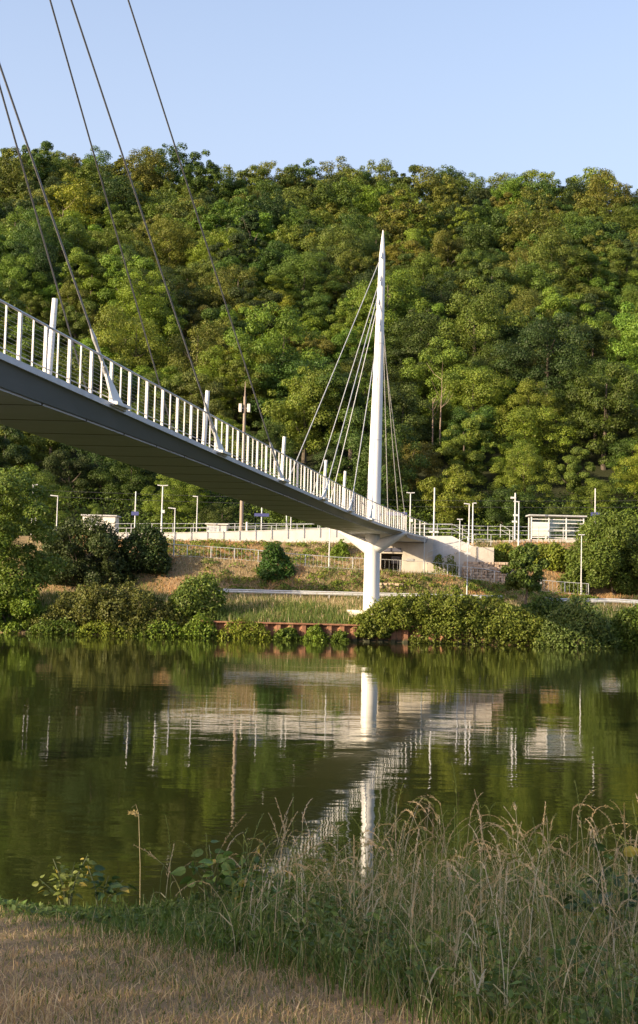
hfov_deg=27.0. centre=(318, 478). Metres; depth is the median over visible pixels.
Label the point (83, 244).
broadleaf tree
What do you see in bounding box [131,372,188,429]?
broadleaf tree
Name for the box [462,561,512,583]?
stone wall
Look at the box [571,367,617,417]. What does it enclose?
broadleaf tree
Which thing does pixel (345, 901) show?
leafy plant
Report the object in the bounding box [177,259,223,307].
broadleaf tree
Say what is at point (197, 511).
lamp post
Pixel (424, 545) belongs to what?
lamp post
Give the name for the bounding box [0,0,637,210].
sky
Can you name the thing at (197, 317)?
broadleaf tree
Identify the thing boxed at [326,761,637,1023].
tall seeding grass
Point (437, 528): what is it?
platform fence
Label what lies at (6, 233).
broadleaf tree
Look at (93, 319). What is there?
broadleaf tree
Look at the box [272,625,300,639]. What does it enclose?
waterside scrub
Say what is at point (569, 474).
broadleaf tree
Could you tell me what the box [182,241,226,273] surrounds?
broadleaf tree
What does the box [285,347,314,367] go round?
broadleaf tree
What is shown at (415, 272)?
broadleaf tree
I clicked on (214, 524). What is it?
platform fence
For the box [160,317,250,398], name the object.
broadleaf tree
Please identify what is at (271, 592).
guardrail
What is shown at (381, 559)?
path fence
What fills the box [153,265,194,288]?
broadleaf tree
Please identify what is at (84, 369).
broadleaf tree
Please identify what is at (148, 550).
shrub
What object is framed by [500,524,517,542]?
stair rail
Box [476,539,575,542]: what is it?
platform wall
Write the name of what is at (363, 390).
broadleaf tree
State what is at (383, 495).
conifer tree
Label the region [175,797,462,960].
thin seeding grass
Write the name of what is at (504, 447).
broadleaf tree
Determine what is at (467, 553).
roadside pole
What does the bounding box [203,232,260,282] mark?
broadleaf tree
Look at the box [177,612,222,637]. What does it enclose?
waterside scrub
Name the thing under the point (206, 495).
broadleaf tree
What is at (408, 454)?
broadleaf tree
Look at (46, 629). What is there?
waterside scrub
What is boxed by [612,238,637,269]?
broadleaf tree
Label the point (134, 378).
broadleaf tree
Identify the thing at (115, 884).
leafy plant
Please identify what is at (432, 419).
bare tree
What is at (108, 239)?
broadleaf tree
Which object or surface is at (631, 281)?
broadleaf tree
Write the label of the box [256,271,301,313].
broadleaf tree
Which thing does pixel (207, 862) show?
leafy plant
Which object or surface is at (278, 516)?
broadleaf tree
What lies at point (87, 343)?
broadleaf tree
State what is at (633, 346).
broadleaf tree
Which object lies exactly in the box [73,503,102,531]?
broadleaf tree
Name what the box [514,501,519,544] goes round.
lamp post
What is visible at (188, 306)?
broadleaf tree
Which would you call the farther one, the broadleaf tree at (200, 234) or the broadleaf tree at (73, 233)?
the broadleaf tree at (200, 234)
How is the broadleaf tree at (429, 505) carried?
on the ground at (550, 575)
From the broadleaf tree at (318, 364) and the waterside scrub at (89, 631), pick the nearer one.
the waterside scrub at (89, 631)
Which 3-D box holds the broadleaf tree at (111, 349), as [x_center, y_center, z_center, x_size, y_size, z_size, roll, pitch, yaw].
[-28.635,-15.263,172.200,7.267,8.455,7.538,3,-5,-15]
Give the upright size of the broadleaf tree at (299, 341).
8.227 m
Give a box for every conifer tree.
[237,204,262,264]
[364,488,394,526]
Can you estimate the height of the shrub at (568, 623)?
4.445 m
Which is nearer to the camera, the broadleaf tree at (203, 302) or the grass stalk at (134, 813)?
the grass stalk at (134, 813)
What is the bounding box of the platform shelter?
[525,514,586,538]
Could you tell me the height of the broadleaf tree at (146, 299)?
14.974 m
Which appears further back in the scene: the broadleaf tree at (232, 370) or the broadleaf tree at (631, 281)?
the broadleaf tree at (631, 281)
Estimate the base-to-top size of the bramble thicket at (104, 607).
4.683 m
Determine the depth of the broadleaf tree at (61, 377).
154.23 m
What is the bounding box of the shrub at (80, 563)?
[26,512,140,586]
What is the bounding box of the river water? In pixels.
[0,633,637,911]
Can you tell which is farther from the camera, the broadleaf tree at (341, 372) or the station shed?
the broadleaf tree at (341, 372)
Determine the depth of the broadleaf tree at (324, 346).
177.00 m
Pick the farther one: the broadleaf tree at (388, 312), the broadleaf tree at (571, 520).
the broadleaf tree at (388, 312)
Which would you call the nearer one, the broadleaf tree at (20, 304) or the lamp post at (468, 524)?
the lamp post at (468, 524)
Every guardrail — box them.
[219,589,501,597]
[552,598,637,605]
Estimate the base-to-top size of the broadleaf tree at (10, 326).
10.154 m
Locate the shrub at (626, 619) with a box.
[605,602,637,648]
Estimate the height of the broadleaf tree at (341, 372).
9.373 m
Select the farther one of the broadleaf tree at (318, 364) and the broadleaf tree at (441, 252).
the broadleaf tree at (441, 252)
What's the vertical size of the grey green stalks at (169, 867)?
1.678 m
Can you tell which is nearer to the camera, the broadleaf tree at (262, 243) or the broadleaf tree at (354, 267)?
the broadleaf tree at (354, 267)
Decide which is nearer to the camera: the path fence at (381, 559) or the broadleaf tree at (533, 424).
the path fence at (381, 559)
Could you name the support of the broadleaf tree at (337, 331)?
on the ground at (550, 575)
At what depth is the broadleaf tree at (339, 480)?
134.42 m
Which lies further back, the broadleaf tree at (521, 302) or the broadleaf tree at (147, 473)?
the broadleaf tree at (521, 302)
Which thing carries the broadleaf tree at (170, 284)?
on the ground at (550, 575)
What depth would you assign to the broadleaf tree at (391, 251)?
227.11 m
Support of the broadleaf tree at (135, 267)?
on the ground at (550, 575)
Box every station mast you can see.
[429,488,438,535]
[511,493,517,539]
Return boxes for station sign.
[131,491,138,526]
[254,507,268,529]
[388,511,406,529]
[591,488,599,523]
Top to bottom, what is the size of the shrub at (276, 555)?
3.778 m
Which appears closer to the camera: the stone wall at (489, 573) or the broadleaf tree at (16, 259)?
the stone wall at (489, 573)
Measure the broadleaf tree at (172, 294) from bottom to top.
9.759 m
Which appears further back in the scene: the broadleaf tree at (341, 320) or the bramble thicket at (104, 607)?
the broadleaf tree at (341, 320)
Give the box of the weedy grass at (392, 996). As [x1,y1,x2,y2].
[0,859,637,1023]
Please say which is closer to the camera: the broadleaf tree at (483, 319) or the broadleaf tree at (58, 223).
the broadleaf tree at (483, 319)
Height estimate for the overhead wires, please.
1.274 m
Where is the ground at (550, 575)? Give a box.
[0,191,637,1023]
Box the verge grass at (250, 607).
[0,586,637,644]
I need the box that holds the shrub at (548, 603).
[519,592,566,619]
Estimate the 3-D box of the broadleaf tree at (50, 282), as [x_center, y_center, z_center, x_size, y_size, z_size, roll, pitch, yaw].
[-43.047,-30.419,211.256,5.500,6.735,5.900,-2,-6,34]
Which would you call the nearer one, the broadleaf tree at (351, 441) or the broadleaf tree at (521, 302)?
the broadleaf tree at (351, 441)
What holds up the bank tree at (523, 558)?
on the ground at (550, 575)
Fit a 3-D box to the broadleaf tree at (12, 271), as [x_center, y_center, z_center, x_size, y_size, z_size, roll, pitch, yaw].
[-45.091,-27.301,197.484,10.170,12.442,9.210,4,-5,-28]
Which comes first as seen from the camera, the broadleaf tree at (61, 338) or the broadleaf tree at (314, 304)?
the broadleaf tree at (61, 338)
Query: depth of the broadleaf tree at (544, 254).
213.35 m
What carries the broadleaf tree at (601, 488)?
on the ground at (550, 575)
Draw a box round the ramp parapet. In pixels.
[117,524,350,542]
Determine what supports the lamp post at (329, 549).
on the ground at (550, 575)
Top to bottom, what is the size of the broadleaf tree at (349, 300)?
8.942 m
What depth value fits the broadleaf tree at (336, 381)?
144.61 m
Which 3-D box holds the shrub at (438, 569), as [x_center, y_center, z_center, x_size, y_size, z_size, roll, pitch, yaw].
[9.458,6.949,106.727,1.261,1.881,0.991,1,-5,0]
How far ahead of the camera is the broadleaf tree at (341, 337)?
176.20 m
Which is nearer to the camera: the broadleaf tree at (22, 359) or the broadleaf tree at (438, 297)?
the broadleaf tree at (22, 359)
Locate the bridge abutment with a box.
[380,538,433,572]
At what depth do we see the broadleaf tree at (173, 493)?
128.43 m
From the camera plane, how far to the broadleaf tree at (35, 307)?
191.10 m
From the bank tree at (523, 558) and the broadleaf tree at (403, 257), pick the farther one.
the broadleaf tree at (403, 257)
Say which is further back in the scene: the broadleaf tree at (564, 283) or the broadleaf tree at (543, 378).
the broadleaf tree at (564, 283)
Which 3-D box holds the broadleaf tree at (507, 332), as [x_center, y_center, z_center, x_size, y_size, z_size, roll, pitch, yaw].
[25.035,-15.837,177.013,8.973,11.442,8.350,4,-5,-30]
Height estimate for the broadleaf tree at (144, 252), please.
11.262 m
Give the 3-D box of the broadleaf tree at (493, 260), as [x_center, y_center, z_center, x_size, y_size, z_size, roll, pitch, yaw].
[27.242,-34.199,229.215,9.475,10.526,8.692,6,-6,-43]
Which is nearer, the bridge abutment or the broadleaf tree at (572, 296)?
the bridge abutment
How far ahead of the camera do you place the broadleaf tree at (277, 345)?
157.92 m
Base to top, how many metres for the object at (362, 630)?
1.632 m
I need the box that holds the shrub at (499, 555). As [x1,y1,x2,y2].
[492,540,519,568]
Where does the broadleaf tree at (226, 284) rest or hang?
on the ground at (550, 575)
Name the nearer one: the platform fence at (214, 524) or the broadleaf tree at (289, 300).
the platform fence at (214, 524)
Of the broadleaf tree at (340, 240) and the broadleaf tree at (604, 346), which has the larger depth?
the broadleaf tree at (340, 240)
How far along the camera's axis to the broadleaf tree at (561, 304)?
176.86 m
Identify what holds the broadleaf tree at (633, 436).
on the ground at (550, 575)
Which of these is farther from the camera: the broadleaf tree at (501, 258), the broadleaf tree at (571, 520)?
the broadleaf tree at (501, 258)
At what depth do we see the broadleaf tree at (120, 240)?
235.28 m
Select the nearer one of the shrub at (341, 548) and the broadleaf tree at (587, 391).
the shrub at (341, 548)
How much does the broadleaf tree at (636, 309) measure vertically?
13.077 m
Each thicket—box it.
[29,575,192,636]
[346,587,548,640]
[556,507,637,595]
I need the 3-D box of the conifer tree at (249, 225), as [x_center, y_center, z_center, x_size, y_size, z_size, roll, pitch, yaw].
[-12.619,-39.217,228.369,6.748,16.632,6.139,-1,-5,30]
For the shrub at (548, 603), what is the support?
on the ground at (550, 575)
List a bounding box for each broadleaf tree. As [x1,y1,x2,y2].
[0,205,55,254]
[0,234,20,276]
[0,242,42,291]
[0,253,48,314]
[0,277,26,351]
[0,293,23,326]
[0,312,32,344]
[0,315,62,366]
[0,424,31,492]
[0,426,48,475]
[0,463,71,528]
[1,209,73,287]
[1,232,66,313]
[9,351,28,363]
[12,334,64,361]
[17,291,51,326]
[23,432,72,455]
[34,216,83,265]
[35,347,127,401]
[35,367,78,384]
[35,448,103,507]
[36,269,60,298]
[38,283,72,323]
[39,319,73,347]
[43,215,86,283]
[55,298,97,355]
[56,279,94,327]
[58,247,120,317]
[59,225,109,270]
[59,443,125,486]
[61,263,94,293]
[67,337,133,395]
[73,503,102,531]
[75,230,106,255]
[75,329,123,357]
[77,313,116,346]
[81,303,168,399]
[81,359,144,407]
[84,228,138,275]
[87,457,161,509]
[89,243,137,310]
[97,245,155,342]
[102,269,180,368]
[106,407,171,468]
[109,230,139,252]
[113,240,152,260]
[114,262,186,305]
[116,267,197,334]
[119,467,163,487]
[130,348,160,374]
[131,214,200,274]
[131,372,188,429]
[132,365,192,415]
[138,306,193,366]
[140,474,203,529]
[144,289,183,334]
[149,240,173,268]
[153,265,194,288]
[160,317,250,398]
[164,422,195,437]
[168,478,218,513]
[171,282,198,328]
[171,368,234,442]
[176,261,199,291]
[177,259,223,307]
[178,305,213,354]
[181,230,211,264]
[181,283,224,322]
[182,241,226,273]
[186,308,225,337]
[190,501,250,531]
[191,263,280,327]
[192,227,260,286]
[193,304,250,367]
[193,344,259,421]
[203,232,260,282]
[205,254,272,314]
[206,415,253,460]
[212,306,265,347]
[212,351,276,438]
[222,342,261,387]
[223,301,323,408]
[223,441,251,460]
[228,280,284,349]
[233,303,266,348]
[237,350,361,435]
[239,419,295,471]
[243,240,299,292]
[252,289,295,339]
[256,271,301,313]
[257,334,297,364]
[258,454,294,478]
[259,240,280,258]
[260,365,351,462]
[263,249,309,299]
[264,466,321,529]
[267,250,343,321]
[279,312,329,348]
[279,326,326,356]
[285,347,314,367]
[286,332,340,370]
[289,290,338,331]
[290,245,346,292]
[298,223,365,275]
[301,294,330,329]
[302,448,356,490]
[308,363,387,462]
[311,355,348,405]
[315,278,351,323]
[318,468,351,503]
[321,321,372,369]
[325,294,375,340]
[327,249,377,299]
[327,326,394,377]
[327,351,405,418]
[328,405,431,509]
[335,362,370,397]
[336,298,375,322]
[337,268,399,322]
[341,290,372,323]
[342,372,388,429]
[346,267,429,343]
[351,327,385,369]
[352,229,400,271]
[353,257,377,278]
[353,380,444,459]
[371,240,429,277]
[372,312,450,382]
[373,285,446,337]
[383,363,434,410]
[385,253,418,290]
[387,440,443,490]
[390,344,427,383]
[392,228,433,281]
[397,251,460,306]
[399,337,479,420]
[402,308,457,353]
[405,303,449,331]
[405,397,456,455]
[416,270,478,339]
[417,464,485,528]
[421,228,468,279]
[423,275,530,367]
[425,489,465,510]
[430,367,518,448]
[433,244,474,276]
[435,405,495,466]
[435,415,497,485]
[443,289,472,325]
[447,277,485,312]
[452,248,493,285]
[452,314,494,363]
[452,360,480,371]
[453,261,517,320]
[453,365,516,422]
[454,250,499,275]
[456,262,506,286]
[467,340,534,410]
[476,315,537,369]
[481,485,547,537]
[482,248,510,265]
[485,343,541,398]
[487,443,562,512]
[489,436,541,487]
[490,405,581,473]
[491,311,596,428]
[496,243,555,290]
[496,378,566,440]
[497,261,563,316]
[498,260,526,287]
[498,284,564,343]
[510,226,601,296]
[510,307,547,364]
[515,285,563,326]
[525,360,566,407]
[529,286,602,386]
[529,349,560,383]
[539,505,587,538]
[540,255,569,275]
[540,273,584,296]
[542,358,637,443]
[550,446,597,492]
[553,293,619,326]
[554,315,631,399]
[555,292,600,329]
[557,361,637,469]
[562,245,618,295]
[565,479,618,521]
[568,283,610,315]
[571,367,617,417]
[583,328,634,399]
[586,322,630,345]
[588,313,637,421]
[591,311,630,343]
[594,281,637,315]
[596,244,637,298]
[602,286,637,317]
[605,437,637,495]
[606,252,637,288]
[608,301,637,376]
[610,444,637,509]
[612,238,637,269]
[612,269,637,296]
[617,299,637,320]
[625,418,637,452]
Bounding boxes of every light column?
[47,298,57,374]
[201,390,209,444]
[280,437,285,471]
[324,460,326,489]
[341,471,346,507]
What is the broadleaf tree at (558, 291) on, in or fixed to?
on the ground at (550, 575)
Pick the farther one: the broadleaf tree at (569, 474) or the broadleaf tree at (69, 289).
the broadleaf tree at (69, 289)
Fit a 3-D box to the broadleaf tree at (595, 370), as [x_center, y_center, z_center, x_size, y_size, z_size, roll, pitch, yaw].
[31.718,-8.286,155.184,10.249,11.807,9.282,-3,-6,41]
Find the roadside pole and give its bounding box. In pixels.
[465,536,470,594]
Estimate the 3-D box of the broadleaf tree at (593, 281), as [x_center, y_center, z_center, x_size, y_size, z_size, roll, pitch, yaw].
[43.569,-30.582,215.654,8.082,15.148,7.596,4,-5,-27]
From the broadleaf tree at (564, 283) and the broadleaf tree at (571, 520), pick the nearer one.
the broadleaf tree at (571, 520)
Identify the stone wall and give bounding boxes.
[380,583,405,588]
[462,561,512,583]
[469,567,510,582]
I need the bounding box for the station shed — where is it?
[81,514,120,532]
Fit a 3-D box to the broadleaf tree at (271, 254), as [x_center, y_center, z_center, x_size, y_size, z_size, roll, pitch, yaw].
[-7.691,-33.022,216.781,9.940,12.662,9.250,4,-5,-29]
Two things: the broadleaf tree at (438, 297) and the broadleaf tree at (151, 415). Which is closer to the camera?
the broadleaf tree at (151, 415)
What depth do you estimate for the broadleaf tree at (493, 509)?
127.69 m
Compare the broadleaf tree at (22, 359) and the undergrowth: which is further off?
the broadleaf tree at (22, 359)
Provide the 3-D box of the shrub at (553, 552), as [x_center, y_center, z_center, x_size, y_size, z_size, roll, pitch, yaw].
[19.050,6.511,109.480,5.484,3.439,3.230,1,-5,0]
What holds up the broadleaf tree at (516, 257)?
on the ground at (550, 575)
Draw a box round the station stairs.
[426,524,493,576]
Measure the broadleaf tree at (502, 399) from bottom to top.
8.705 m
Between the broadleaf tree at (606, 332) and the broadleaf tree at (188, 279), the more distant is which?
the broadleaf tree at (188, 279)
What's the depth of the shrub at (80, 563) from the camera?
101.45 m
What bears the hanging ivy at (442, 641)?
hanging from the sheet pile wall at (402, 636)
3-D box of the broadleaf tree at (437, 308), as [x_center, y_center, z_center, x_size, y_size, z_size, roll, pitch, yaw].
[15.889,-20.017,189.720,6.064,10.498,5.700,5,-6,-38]
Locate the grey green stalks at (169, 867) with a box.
[134,813,246,908]
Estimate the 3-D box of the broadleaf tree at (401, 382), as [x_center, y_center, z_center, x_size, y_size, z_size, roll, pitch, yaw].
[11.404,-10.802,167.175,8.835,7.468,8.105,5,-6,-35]
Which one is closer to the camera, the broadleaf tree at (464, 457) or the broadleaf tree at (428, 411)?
the broadleaf tree at (464, 457)
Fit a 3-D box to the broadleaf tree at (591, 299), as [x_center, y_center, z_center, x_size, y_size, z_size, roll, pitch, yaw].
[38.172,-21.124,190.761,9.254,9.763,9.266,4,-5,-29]
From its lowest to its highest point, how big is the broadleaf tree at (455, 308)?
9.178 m
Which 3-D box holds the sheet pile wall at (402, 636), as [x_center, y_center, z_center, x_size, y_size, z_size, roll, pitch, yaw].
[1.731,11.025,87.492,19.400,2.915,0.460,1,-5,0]
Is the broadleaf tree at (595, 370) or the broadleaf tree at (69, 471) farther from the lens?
the broadleaf tree at (595, 370)
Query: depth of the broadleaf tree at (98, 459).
138.58 m
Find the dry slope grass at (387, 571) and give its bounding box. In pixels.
[18,533,637,606]
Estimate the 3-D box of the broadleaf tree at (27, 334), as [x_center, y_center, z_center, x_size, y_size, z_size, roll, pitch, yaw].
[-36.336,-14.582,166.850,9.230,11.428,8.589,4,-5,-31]
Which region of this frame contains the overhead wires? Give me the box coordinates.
[4,489,637,507]
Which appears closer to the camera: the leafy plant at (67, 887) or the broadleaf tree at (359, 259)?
the leafy plant at (67, 887)
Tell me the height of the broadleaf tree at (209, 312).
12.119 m
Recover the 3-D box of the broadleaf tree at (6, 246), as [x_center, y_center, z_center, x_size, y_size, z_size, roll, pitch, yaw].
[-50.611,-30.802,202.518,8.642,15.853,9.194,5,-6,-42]
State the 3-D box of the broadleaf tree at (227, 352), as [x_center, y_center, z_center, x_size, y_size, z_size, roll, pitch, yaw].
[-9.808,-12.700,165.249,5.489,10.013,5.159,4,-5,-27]
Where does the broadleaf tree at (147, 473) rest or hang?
on the ground at (550, 575)
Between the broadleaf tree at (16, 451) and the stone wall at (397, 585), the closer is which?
the stone wall at (397, 585)
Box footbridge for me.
[0,0,427,615]
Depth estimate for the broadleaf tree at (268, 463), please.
135.58 m
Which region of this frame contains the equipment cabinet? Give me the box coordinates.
[206,524,229,531]
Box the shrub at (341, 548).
[327,538,353,557]
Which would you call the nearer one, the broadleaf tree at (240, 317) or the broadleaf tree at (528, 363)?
the broadleaf tree at (528, 363)
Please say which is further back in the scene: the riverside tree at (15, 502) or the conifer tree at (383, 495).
the conifer tree at (383, 495)
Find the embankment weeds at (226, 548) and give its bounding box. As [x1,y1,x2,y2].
[155,538,363,567]
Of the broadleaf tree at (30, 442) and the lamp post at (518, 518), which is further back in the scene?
the broadleaf tree at (30, 442)
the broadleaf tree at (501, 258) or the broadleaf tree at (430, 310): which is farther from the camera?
the broadleaf tree at (501, 258)
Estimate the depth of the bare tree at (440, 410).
146.94 m
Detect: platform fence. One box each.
[115,523,317,532]
[412,524,580,538]
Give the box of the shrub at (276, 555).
[255,541,297,581]
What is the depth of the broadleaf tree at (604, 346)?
171.82 m
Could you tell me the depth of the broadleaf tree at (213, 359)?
159.53 m
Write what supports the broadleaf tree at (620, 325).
on the ground at (550, 575)
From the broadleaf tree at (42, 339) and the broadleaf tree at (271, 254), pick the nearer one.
the broadleaf tree at (42, 339)
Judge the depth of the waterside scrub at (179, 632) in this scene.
86.83 m
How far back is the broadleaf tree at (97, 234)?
233.77 m
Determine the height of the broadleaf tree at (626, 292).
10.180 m
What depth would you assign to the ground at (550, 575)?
6.84 m
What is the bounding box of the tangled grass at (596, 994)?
[251,829,637,1023]
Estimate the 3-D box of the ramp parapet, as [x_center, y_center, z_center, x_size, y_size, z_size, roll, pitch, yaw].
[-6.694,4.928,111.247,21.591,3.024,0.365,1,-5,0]
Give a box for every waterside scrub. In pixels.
[25,617,87,634]
[75,619,139,635]
[132,619,186,637]
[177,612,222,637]
[215,617,271,639]
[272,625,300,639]
[301,623,328,640]
[330,629,348,641]
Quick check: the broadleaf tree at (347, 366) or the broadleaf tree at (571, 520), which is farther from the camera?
the broadleaf tree at (347, 366)
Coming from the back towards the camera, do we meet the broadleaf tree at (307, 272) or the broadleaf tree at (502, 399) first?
the broadleaf tree at (307, 272)
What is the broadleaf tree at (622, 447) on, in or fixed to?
on the ground at (550, 575)
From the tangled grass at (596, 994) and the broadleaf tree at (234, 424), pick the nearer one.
the tangled grass at (596, 994)
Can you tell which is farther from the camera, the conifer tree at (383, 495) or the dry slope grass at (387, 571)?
the conifer tree at (383, 495)
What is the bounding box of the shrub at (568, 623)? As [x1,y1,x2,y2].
[527,589,621,648]
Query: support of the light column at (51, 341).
on the footbridge
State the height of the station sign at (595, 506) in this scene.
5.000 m
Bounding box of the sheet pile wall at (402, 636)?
[200,620,490,644]
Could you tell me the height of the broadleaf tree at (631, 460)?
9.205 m
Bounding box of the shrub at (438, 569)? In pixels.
[431,554,443,574]
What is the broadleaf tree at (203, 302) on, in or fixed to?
on the ground at (550, 575)
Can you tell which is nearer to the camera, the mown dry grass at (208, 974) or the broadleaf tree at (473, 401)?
the mown dry grass at (208, 974)
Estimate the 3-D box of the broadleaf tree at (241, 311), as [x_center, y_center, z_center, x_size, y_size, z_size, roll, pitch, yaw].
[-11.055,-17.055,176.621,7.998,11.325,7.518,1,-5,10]
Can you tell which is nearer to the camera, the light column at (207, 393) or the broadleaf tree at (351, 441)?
the light column at (207, 393)
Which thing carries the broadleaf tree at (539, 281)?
on the ground at (550, 575)
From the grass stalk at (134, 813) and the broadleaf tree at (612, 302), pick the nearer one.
the grass stalk at (134, 813)
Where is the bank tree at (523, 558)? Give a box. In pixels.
[500,542,550,603]
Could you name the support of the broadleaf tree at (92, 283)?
on the ground at (550, 575)
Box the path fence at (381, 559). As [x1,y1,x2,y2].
[173,544,588,594]
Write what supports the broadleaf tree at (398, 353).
on the ground at (550, 575)
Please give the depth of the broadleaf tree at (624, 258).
220.51 m
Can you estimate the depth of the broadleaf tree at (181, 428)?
148.44 m
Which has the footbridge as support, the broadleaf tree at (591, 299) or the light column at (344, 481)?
the light column at (344, 481)
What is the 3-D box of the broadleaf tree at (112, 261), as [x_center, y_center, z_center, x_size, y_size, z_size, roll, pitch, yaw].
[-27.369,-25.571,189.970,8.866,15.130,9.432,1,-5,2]
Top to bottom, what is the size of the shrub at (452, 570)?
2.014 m
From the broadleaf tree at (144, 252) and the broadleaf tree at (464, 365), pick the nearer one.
the broadleaf tree at (464, 365)
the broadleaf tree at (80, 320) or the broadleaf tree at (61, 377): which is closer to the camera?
the broadleaf tree at (61, 377)
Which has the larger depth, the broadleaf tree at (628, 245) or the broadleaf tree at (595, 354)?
the broadleaf tree at (628, 245)
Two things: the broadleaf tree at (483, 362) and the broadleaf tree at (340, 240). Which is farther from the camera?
the broadleaf tree at (340, 240)
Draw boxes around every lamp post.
[50,495,57,525]
[158,485,167,531]
[168,507,175,554]
[193,496,197,531]
[328,528,329,568]
[407,492,414,532]
[422,523,427,569]
[457,519,462,575]
[464,503,469,544]
[472,503,476,541]
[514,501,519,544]
[578,534,584,594]
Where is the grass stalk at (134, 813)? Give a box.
[128,806,140,851]
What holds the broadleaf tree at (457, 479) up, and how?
on the ground at (550, 575)
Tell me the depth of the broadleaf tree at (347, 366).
171.65 m
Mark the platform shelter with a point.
(543, 528)
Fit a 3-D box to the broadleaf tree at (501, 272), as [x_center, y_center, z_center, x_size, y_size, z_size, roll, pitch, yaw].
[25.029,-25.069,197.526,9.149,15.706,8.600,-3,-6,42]
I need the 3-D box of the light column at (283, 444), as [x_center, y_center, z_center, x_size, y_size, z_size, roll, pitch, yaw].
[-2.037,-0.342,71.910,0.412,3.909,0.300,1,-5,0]
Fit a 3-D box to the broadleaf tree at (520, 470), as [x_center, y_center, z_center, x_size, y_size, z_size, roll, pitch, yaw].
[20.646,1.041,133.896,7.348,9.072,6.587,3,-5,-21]
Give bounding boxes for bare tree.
[430,363,450,444]
[431,391,439,444]
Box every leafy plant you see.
[32,853,96,906]
[76,865,138,905]
[171,840,263,904]
[223,864,277,901]
[261,872,309,899]
[329,885,371,922]
[562,890,637,932]
[579,842,637,904]
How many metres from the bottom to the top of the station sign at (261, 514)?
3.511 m
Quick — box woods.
[0,140,637,286]
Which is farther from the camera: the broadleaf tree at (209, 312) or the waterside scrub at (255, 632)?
the broadleaf tree at (209, 312)
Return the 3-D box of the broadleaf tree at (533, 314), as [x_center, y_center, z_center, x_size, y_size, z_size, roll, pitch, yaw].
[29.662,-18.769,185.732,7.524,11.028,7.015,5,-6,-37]
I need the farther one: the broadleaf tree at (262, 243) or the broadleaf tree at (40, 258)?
the broadleaf tree at (262, 243)
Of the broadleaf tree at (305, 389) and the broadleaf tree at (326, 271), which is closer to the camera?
the broadleaf tree at (305, 389)
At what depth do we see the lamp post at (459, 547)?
104.98 m
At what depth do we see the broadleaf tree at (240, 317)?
183.89 m
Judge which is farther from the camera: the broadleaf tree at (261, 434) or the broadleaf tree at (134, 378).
the broadleaf tree at (134, 378)
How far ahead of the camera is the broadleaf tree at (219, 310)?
191.15 m
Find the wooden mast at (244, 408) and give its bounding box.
[239,381,249,530]
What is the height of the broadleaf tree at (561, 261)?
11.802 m
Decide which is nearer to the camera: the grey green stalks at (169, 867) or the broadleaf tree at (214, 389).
the grey green stalks at (169, 867)
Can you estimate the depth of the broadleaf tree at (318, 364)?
153.90 m
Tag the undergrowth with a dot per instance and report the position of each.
(564, 500)
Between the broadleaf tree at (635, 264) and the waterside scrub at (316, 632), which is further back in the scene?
the broadleaf tree at (635, 264)
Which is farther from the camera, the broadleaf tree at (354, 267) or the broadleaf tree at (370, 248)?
the broadleaf tree at (370, 248)
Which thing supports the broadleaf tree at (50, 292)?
on the ground at (550, 575)
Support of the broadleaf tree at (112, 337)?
on the ground at (550, 575)
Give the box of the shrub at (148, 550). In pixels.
[112,517,176,578]
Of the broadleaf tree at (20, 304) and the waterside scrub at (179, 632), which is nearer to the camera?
the waterside scrub at (179, 632)
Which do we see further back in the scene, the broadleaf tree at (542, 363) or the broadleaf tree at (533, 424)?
the broadleaf tree at (542, 363)
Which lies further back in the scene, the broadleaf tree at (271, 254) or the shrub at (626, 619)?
the broadleaf tree at (271, 254)
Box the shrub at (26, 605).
[0,577,53,632]
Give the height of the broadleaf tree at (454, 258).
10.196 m
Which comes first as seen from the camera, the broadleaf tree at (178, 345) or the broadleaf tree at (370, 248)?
the broadleaf tree at (178, 345)
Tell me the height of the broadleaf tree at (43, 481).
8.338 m
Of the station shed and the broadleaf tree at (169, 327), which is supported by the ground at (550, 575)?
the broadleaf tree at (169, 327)
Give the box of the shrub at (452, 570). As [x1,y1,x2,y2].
[444,554,458,576]
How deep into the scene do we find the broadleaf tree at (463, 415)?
146.69 m
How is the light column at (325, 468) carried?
on the footbridge
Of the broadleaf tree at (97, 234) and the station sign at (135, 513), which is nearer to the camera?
the station sign at (135, 513)
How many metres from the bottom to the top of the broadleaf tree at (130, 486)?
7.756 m
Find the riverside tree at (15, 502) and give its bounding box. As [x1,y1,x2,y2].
[0,465,68,602]
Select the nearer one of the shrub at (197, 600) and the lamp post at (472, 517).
the shrub at (197, 600)
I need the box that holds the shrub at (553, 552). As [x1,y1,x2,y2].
[534,537,568,571]
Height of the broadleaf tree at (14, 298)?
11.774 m
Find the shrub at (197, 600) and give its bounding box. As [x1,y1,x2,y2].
[163,570,231,626]
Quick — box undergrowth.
[0,476,637,541]
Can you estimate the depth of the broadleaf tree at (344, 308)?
188.69 m
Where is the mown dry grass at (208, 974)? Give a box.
[0,899,457,1023]
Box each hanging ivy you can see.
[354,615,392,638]
[408,616,567,646]
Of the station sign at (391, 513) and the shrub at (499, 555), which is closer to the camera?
the shrub at (499, 555)
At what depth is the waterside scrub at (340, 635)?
87.00 m
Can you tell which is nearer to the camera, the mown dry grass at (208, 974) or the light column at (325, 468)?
the mown dry grass at (208, 974)

